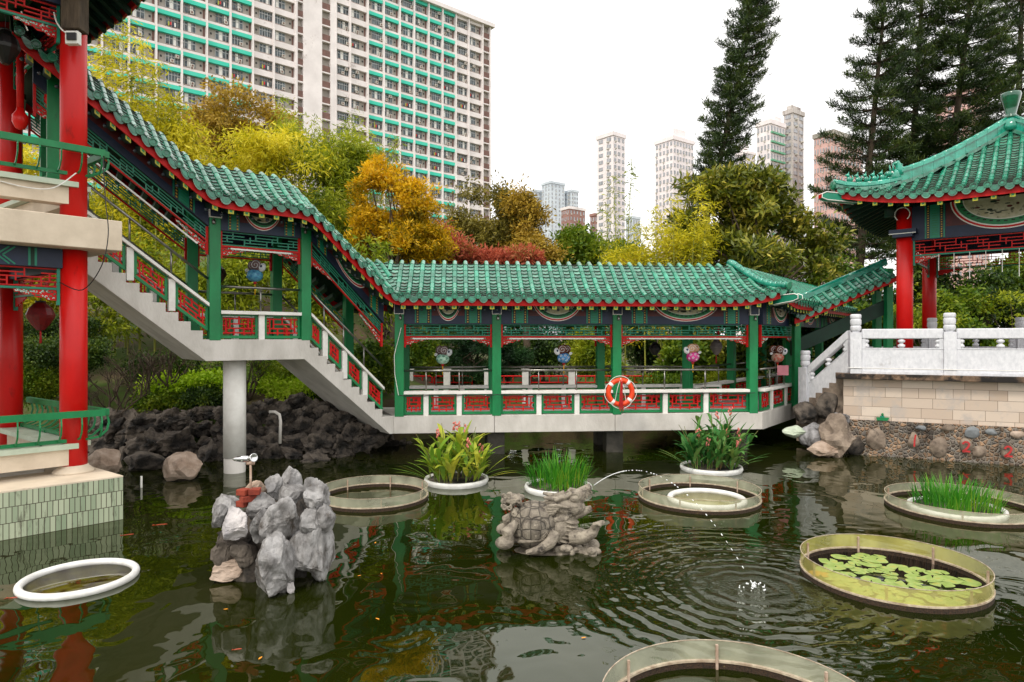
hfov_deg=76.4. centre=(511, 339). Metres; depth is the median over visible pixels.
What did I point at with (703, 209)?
bamboo
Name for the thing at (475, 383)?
shrub
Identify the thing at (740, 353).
shrub
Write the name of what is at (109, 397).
bare shrub
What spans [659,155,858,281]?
magnolia tree
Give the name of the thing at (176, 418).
boulder
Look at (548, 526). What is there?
turtle statue
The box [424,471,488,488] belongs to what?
planter
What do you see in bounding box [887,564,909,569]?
lily pad
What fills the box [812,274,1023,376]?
hedge
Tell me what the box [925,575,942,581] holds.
lily pad
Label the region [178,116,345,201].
bamboo clump
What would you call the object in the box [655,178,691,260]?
windows
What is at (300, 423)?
boulder
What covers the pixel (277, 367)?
clipped hedge
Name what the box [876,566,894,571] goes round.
lily pad
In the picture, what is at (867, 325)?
shrub
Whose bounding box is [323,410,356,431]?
boulder
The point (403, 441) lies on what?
boulder
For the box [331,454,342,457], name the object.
boulder
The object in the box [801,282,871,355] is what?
shrub
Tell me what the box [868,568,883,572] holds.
lily pad
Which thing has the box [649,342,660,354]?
silk lantern
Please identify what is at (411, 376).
stone post
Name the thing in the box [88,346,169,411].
bare shrub
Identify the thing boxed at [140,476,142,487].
marker pipe
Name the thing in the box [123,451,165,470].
rock
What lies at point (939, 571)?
lily pad
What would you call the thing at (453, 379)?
fence
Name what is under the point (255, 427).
boulder
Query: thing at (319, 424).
boulder
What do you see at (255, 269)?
sheep lantern
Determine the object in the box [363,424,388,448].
boulder
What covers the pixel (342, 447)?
boulder
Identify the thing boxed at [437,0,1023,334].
sky
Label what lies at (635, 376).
fence
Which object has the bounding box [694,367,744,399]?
shrub
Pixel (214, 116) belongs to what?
broadleaf tree
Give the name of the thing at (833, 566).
lily pad
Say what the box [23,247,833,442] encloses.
ground
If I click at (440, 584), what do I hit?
water
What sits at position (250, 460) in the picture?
pond lamp
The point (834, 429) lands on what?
rock
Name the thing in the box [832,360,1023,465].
stone terrace
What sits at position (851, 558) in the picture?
lily pad
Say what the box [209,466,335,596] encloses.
rockery
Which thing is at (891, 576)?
lily pad
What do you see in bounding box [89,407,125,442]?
boulder
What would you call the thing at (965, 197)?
garden pavilion
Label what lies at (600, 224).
windows
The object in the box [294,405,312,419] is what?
boulder
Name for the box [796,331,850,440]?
garden stair
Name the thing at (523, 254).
red leaf shrub
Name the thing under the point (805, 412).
rock
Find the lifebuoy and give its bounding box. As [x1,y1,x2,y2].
[604,376,636,410]
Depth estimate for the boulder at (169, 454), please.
15.27 m
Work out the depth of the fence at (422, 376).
21.48 m
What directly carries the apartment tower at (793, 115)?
on the ground
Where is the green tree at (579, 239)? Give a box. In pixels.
[547,220,643,373]
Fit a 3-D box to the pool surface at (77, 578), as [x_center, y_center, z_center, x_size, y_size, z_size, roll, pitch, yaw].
[-5.020,2.796,7.550,1.120,0.003,1.120,0,0,0]
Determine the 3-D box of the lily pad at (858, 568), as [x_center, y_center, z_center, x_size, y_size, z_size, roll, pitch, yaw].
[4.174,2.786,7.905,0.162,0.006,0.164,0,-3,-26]
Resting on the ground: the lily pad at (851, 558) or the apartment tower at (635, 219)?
the apartment tower at (635, 219)
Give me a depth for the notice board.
17.30 m
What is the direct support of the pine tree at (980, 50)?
on the ground
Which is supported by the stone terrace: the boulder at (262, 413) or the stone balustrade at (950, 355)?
the stone balustrade at (950, 355)
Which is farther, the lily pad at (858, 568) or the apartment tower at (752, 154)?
the apartment tower at (752, 154)
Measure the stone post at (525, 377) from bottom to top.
1.151 m
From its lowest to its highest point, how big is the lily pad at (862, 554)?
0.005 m
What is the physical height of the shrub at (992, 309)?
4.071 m
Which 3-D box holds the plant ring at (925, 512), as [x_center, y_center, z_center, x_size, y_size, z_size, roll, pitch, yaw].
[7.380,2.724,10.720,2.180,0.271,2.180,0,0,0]
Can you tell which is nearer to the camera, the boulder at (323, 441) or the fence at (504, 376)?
the boulder at (323, 441)
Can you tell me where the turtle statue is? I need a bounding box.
[495,483,604,556]
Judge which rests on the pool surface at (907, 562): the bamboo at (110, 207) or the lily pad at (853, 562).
the lily pad at (853, 562)
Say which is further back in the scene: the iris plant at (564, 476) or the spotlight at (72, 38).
the iris plant at (564, 476)
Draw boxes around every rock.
[88,448,121,472]
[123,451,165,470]
[163,451,202,481]
[782,425,805,437]
[793,401,817,423]
[799,422,820,447]
[807,440,837,456]
[815,392,837,418]
[818,413,856,457]
[834,412,849,422]
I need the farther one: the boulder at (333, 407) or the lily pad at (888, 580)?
the boulder at (333, 407)
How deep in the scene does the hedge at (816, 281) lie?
30.43 m
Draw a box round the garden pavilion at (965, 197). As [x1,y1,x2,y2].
[818,90,1023,347]
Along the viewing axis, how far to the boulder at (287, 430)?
15.81 m
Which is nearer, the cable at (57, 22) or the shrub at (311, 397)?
the cable at (57, 22)
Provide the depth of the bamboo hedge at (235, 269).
19.40 m
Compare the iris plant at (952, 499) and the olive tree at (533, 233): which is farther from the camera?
the olive tree at (533, 233)
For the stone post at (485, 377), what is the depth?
20.70 m
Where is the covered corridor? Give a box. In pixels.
[682,265,861,428]
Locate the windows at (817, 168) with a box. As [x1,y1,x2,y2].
[814,168,857,267]
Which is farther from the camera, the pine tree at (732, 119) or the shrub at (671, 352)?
the pine tree at (732, 119)
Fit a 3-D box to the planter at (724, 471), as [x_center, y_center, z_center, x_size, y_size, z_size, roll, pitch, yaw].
[4.270,2.810,13.950,1.306,0.220,1.306,0,0,0]
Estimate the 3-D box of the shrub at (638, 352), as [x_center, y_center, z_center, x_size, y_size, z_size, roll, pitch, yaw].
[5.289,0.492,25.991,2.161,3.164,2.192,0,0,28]
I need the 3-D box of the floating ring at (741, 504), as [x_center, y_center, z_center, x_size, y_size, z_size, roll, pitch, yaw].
[3.380,2.770,11.300,1.340,0.100,1.340,0,0,0]
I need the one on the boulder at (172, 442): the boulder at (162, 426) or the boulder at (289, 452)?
the boulder at (162, 426)
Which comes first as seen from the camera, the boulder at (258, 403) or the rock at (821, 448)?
the rock at (821, 448)
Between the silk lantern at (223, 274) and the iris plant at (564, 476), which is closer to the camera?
the iris plant at (564, 476)
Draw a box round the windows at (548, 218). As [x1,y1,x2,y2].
[543,218,559,329]
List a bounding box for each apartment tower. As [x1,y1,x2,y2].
[529,189,541,329]
[541,181,565,334]
[560,206,585,340]
[565,189,578,206]
[589,213,596,235]
[596,131,625,344]
[625,216,640,246]
[654,128,694,329]
[735,144,755,334]
[755,116,785,245]
[782,105,804,280]
[812,129,863,267]
[935,89,990,288]
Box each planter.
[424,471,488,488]
[524,478,591,496]
[680,460,742,475]
[906,496,1009,522]
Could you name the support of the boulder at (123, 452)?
in the water
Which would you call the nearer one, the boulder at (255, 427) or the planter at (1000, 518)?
the planter at (1000, 518)
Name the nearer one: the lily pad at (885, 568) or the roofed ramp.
the lily pad at (885, 568)
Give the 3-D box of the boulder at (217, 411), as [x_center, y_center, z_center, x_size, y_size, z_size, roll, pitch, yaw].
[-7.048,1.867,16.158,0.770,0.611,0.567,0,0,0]
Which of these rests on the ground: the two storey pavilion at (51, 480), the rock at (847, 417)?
the two storey pavilion at (51, 480)
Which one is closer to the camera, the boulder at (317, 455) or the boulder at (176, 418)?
the boulder at (317, 455)
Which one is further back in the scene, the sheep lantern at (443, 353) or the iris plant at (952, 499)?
the sheep lantern at (443, 353)
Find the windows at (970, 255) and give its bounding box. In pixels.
[948,255,990,284]
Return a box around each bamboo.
[87,17,181,355]
[271,92,407,327]
[596,159,643,377]
[621,179,721,379]
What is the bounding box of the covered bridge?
[382,259,802,453]
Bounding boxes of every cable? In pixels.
[0,173,76,189]
[53,12,65,32]
[59,157,108,290]
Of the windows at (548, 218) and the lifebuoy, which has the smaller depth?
the lifebuoy
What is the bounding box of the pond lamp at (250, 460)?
[232,453,257,488]
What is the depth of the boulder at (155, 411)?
16.32 m
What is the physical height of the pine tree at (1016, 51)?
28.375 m
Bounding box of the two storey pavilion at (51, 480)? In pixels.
[0,0,145,540]
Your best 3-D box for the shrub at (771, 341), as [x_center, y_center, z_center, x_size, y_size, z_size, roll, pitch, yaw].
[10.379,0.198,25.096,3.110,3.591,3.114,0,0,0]
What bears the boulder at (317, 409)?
on the boulder at (341, 420)
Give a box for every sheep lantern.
[245,260,265,294]
[434,346,451,374]
[554,345,572,373]
[683,344,701,372]
[769,338,787,364]
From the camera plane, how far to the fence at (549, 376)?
21.48 m
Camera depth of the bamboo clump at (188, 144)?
20.66 m
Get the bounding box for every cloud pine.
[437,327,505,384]
[484,334,535,389]
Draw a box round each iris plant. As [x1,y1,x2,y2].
[518,444,599,493]
[897,471,1017,520]
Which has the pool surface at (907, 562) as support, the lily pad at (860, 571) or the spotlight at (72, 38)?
the lily pad at (860, 571)
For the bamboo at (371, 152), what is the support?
on the ground
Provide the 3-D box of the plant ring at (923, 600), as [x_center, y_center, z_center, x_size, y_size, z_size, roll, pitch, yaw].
[4.430,2.709,7.600,1.960,0.301,1.960,0,0,0]
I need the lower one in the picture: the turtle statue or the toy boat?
the turtle statue
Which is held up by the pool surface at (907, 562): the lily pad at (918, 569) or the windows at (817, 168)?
the lily pad at (918, 569)
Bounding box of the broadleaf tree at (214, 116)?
[173,74,307,280]
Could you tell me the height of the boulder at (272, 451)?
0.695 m
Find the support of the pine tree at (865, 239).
on the ground
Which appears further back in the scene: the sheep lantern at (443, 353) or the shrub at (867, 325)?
the shrub at (867, 325)
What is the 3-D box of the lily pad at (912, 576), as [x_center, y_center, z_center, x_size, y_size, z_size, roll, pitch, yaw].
[4.729,2.782,7.614,0.225,0.007,0.220,-3,1,-18]
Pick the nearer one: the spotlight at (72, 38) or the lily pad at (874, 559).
the lily pad at (874, 559)
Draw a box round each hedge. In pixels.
[23,308,113,341]
[23,329,125,375]
[23,362,58,412]
[36,181,402,348]
[112,349,205,389]
[199,360,328,381]
[370,246,886,285]
[428,326,812,364]
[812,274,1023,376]
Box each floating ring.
[13,558,139,600]
[667,488,747,509]
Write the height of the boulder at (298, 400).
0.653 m
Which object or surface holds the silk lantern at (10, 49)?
hanging from the two storey pavilion at (51, 480)
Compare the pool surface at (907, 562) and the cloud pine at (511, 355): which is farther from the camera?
the cloud pine at (511, 355)
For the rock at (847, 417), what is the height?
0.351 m
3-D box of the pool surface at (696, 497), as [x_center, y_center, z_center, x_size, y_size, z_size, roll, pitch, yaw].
[3.380,2.796,11.300,1.220,0.003,1.220,0,0,0]
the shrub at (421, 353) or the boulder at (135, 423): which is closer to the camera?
the boulder at (135, 423)
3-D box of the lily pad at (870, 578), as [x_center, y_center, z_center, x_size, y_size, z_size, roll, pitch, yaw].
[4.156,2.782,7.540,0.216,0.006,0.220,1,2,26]
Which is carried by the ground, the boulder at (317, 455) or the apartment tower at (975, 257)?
the apartment tower at (975, 257)
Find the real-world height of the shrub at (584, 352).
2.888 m
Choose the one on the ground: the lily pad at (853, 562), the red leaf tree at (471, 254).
the red leaf tree at (471, 254)
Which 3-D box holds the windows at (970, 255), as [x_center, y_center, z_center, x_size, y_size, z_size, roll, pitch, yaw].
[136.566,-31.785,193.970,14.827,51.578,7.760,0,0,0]
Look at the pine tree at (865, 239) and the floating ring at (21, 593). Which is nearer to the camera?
the floating ring at (21, 593)
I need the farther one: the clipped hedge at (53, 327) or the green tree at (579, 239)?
the green tree at (579, 239)
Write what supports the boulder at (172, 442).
in the water
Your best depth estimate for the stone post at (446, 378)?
20.70 m
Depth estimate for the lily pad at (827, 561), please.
8.18 m
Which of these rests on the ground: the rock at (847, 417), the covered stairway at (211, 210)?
the covered stairway at (211, 210)
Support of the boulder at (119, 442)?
in the water
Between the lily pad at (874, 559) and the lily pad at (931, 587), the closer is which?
the lily pad at (931, 587)
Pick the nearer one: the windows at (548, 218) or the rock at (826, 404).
the rock at (826, 404)
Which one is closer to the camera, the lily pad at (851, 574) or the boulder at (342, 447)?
the lily pad at (851, 574)
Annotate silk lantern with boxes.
[0,14,20,65]
[25,298,55,342]
[221,266,226,282]
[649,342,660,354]
[710,339,722,362]
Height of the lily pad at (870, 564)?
0.008 m
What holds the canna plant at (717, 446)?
in the planter at (724, 471)
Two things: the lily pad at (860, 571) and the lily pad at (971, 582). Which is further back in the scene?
the lily pad at (860, 571)
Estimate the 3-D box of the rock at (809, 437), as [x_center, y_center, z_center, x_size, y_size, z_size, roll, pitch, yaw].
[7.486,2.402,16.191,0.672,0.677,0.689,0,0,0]
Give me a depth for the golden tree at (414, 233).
21.57 m
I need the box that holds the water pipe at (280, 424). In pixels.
[269,410,281,443]
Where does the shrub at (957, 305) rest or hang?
on the ground
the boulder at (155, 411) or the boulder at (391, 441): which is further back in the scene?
the boulder at (391, 441)
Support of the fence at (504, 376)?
on the ground
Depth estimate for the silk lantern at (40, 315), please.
10.80 m
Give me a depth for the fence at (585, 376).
21.48 m
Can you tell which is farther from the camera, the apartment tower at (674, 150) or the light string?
the apartment tower at (674, 150)
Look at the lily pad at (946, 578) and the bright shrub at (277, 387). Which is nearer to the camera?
the lily pad at (946, 578)
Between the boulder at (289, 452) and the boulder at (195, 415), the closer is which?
the boulder at (289, 452)
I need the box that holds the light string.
[938,248,1019,278]
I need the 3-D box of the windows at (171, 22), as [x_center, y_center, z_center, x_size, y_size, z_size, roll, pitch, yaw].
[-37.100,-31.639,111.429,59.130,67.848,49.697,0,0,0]
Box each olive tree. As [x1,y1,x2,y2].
[436,169,533,249]
[488,173,575,331]
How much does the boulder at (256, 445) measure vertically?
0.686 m
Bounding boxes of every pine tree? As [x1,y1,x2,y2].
[676,0,783,334]
[793,0,922,268]
[835,0,987,249]
[855,0,1023,278]
[950,0,1023,260]
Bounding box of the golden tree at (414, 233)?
[337,151,461,356]
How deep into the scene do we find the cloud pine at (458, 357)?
21.57 m
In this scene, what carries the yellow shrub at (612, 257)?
on the ground
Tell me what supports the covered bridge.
in the water
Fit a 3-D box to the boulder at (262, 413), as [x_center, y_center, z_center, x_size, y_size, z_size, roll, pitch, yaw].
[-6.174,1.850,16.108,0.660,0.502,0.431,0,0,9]
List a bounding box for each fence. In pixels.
[413,375,432,382]
[434,375,472,389]
[501,375,521,382]
[531,375,567,384]
[575,375,610,389]
[621,375,653,382]
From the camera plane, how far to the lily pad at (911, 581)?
7.49 m
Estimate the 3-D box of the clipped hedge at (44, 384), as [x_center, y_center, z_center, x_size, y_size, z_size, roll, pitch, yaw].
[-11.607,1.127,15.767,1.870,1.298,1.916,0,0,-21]
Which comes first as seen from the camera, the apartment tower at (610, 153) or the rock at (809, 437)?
the rock at (809, 437)
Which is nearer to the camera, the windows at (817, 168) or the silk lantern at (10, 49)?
the silk lantern at (10, 49)
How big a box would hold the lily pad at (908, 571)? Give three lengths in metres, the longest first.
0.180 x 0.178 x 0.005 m
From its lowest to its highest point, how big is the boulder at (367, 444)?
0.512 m
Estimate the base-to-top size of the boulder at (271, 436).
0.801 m
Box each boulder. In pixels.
[88,434,118,452]
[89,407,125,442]
[114,435,126,449]
[115,408,159,440]
[119,446,128,459]
[124,427,164,454]
[141,408,162,413]
[149,414,172,433]
[156,426,198,455]
[159,407,186,430]
[159,452,171,457]
[173,416,195,437]
[181,406,202,422]
[188,420,212,437]
[193,436,217,453]
[196,405,214,419]
[196,439,223,461]
[210,422,222,437]
[212,406,222,426]
[221,413,264,439]
[246,404,258,417]
[246,433,268,455]
[251,400,265,407]
[256,404,274,423]
[258,442,292,458]
[260,428,291,447]
[263,398,276,404]
[264,403,296,425]
[264,422,293,435]
[273,401,285,407]
[280,446,302,458]
[282,432,306,450]
[285,392,311,409]
[292,414,314,435]
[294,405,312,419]
[300,430,335,456]
[300,449,330,462]
[309,398,325,418]
[311,412,341,453]
[312,404,333,421]
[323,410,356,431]
[325,400,338,411]
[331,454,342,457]
[332,434,355,456]
[341,421,364,441]
[351,433,376,453]
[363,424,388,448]
[382,434,398,446]
[399,438,412,444]
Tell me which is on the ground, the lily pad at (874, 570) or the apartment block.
the apartment block
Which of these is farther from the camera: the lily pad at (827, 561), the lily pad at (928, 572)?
the lily pad at (827, 561)
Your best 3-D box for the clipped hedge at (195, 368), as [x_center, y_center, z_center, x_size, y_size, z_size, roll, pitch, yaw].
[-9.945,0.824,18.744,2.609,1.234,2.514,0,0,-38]
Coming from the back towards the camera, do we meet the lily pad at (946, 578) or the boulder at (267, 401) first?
the boulder at (267, 401)
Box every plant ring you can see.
[326,475,427,512]
[602,639,854,681]
[638,474,761,514]
[800,534,995,613]
[884,482,1023,527]
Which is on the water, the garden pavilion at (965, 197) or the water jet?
the water jet
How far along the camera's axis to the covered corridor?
17.92 m
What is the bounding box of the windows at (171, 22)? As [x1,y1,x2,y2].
[87,0,475,223]
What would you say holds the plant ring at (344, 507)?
on the water
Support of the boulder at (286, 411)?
on the boulder at (287, 430)
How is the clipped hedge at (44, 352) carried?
on the ground
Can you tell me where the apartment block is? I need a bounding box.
[23,0,494,245]
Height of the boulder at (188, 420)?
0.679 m
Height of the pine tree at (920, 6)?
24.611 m
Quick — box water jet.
[593,470,765,591]
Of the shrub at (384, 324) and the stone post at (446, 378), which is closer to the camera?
the stone post at (446, 378)
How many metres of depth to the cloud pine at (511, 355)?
21.85 m
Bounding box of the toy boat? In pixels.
[876,413,888,420]
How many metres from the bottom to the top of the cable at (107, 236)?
2.121 m
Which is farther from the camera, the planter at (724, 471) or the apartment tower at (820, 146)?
the apartment tower at (820, 146)
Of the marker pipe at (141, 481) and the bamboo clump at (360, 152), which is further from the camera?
the bamboo clump at (360, 152)
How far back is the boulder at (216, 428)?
15.89 m
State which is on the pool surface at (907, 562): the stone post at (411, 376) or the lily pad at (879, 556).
the lily pad at (879, 556)
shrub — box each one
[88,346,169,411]
[88,363,165,433]
[125,385,192,412]
[130,367,316,400]
[136,346,196,408]
[172,380,222,409]
[215,360,275,400]
[284,389,321,400]
[354,311,417,342]
[354,334,394,396]
[410,327,452,378]
[451,375,501,389]
[498,242,550,389]
[513,327,571,381]
[561,327,633,383]
[593,218,730,361]
[623,327,662,374]
[625,371,703,402]
[650,328,726,380]
[693,333,770,388]
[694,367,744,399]
[737,325,814,381]
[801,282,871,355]
[853,300,915,345]
[891,253,963,308]
[893,282,969,346]
[919,281,1006,346]
[938,262,1023,327]
[971,288,1023,346]
[979,252,1023,322]
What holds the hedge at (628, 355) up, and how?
on the ground
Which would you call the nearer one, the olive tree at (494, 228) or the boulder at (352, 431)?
the boulder at (352, 431)
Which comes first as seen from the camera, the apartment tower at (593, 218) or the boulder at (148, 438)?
the boulder at (148, 438)
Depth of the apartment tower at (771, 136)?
181.74 m
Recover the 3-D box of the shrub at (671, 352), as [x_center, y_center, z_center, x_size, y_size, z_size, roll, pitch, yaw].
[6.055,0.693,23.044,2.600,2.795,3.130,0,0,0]
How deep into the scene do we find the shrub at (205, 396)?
16.62 m
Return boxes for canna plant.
[398,420,514,483]
[656,407,769,470]
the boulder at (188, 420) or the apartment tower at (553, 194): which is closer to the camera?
the boulder at (188, 420)
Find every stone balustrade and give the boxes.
[842,317,1023,352]
[848,313,1023,376]
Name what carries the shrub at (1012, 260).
on the ground
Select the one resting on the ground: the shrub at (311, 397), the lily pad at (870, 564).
the shrub at (311, 397)
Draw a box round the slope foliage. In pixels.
[23,143,107,338]
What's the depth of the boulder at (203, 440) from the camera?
15.63 m
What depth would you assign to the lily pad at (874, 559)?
8.19 m
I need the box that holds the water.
[0,428,1023,681]
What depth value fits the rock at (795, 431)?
16.20 m
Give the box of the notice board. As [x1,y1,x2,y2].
[777,365,788,374]
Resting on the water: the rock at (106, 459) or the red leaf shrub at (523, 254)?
the rock at (106, 459)
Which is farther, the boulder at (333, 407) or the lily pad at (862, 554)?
the boulder at (333, 407)
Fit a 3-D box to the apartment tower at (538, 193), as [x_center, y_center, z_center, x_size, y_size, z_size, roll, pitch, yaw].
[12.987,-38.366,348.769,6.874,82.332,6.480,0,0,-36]
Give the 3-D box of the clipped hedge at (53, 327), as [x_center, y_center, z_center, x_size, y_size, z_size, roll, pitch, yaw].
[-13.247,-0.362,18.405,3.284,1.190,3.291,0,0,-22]
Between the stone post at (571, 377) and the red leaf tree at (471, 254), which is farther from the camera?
the red leaf tree at (471, 254)
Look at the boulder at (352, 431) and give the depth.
15.59 m
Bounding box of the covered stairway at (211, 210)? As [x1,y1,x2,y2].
[9,9,403,473]
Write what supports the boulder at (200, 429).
on the boulder at (203, 440)
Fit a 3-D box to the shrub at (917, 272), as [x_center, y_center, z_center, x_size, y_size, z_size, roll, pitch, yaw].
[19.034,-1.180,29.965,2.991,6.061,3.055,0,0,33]
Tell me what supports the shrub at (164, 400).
on the ground
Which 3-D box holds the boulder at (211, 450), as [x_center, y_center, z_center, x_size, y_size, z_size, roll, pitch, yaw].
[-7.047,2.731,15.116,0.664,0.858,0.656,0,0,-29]
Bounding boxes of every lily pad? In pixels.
[818,558,837,564]
[824,564,845,569]
[831,554,848,559]
[834,562,854,567]
[840,571,855,576]
[846,557,859,560]
[848,561,860,565]
[849,567,863,569]
[851,555,862,558]
[851,569,865,573]
[855,553,870,556]
[858,560,881,566]
[860,576,880,581]
[863,556,887,562]
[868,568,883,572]
[871,554,885,558]
[875,581,896,585]
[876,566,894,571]
[881,574,897,578]
[883,571,897,575]
[884,578,905,584]
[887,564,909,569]
[892,583,908,587]
[903,569,918,573]
[904,573,925,580]
[905,579,922,583]
[907,583,921,587]
[910,567,924,571]
[920,578,935,581]
[921,586,938,589]
[922,570,939,575]
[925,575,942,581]
[929,581,954,586]
[931,569,949,574]
[938,575,963,583]
[954,577,981,586]
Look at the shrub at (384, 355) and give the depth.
18.32 m
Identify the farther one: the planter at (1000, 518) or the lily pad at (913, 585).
the planter at (1000, 518)
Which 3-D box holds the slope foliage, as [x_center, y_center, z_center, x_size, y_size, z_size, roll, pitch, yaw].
[-14.726,-3.080,19.320,4.817,6.665,4.960,0,0,0]
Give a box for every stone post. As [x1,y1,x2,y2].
[410,369,413,380]
[443,369,449,384]
[484,371,487,389]
[522,371,528,403]
[568,371,574,400]
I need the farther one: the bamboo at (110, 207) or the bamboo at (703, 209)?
the bamboo at (703, 209)
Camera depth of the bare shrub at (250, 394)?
17.28 m
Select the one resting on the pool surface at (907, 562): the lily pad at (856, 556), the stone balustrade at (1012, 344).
the lily pad at (856, 556)
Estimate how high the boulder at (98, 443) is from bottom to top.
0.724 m
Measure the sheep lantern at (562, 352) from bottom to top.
1.020 m
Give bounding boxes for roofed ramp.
[783,258,895,407]
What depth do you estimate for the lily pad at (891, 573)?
7.73 m
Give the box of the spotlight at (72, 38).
[65,31,80,45]
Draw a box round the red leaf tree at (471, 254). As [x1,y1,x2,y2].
[415,219,514,365]
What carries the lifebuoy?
hanging from the covered bridge
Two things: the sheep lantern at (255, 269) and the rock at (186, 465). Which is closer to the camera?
the rock at (186, 465)
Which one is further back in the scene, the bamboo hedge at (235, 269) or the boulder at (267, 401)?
the bamboo hedge at (235, 269)
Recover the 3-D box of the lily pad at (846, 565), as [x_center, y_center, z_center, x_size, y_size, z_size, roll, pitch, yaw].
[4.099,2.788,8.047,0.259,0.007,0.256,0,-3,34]
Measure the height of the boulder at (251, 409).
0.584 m
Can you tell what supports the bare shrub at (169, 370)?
on the ground
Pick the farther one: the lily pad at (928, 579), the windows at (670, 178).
the windows at (670, 178)
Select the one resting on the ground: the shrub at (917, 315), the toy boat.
the shrub at (917, 315)
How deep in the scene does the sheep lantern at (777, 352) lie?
17.52 m
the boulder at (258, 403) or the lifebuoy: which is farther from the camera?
the boulder at (258, 403)
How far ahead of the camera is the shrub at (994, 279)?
28.18 m
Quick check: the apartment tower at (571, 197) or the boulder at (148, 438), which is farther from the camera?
the apartment tower at (571, 197)
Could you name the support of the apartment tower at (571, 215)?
on the ground
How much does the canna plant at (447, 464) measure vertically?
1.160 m
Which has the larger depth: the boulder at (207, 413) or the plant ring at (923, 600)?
the boulder at (207, 413)
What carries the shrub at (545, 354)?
on the ground
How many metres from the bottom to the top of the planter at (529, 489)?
0.220 m
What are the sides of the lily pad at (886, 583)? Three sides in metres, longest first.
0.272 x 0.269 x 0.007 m
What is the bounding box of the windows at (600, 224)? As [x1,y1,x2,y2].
[599,221,623,239]
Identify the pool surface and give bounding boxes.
[23,564,131,592]
[673,492,740,504]
[810,552,982,589]
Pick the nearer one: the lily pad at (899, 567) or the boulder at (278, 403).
the lily pad at (899, 567)
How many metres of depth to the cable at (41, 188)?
9.85 m
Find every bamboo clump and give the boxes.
[92,86,229,196]
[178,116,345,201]
[253,104,392,256]
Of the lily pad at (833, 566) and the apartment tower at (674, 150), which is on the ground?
the apartment tower at (674, 150)
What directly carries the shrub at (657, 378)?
on the ground
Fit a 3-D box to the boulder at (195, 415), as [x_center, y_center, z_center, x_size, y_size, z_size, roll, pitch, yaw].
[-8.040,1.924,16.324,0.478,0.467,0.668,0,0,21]
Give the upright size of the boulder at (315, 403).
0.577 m
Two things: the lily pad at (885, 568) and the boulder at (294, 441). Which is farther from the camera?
the boulder at (294, 441)
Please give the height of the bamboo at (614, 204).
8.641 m
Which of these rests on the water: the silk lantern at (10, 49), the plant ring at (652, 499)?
the plant ring at (652, 499)
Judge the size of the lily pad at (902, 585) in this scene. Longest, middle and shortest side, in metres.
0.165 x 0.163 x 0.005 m
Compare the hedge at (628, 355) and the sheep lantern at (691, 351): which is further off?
the hedge at (628, 355)
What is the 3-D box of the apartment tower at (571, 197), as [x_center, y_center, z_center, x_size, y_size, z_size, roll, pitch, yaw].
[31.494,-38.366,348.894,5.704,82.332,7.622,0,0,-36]
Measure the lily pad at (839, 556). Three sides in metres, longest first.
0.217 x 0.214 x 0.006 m
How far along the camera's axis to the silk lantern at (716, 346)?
17.50 m
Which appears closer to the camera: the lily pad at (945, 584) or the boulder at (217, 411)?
the lily pad at (945, 584)
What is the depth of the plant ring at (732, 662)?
5.45 m
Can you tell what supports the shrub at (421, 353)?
on the ground

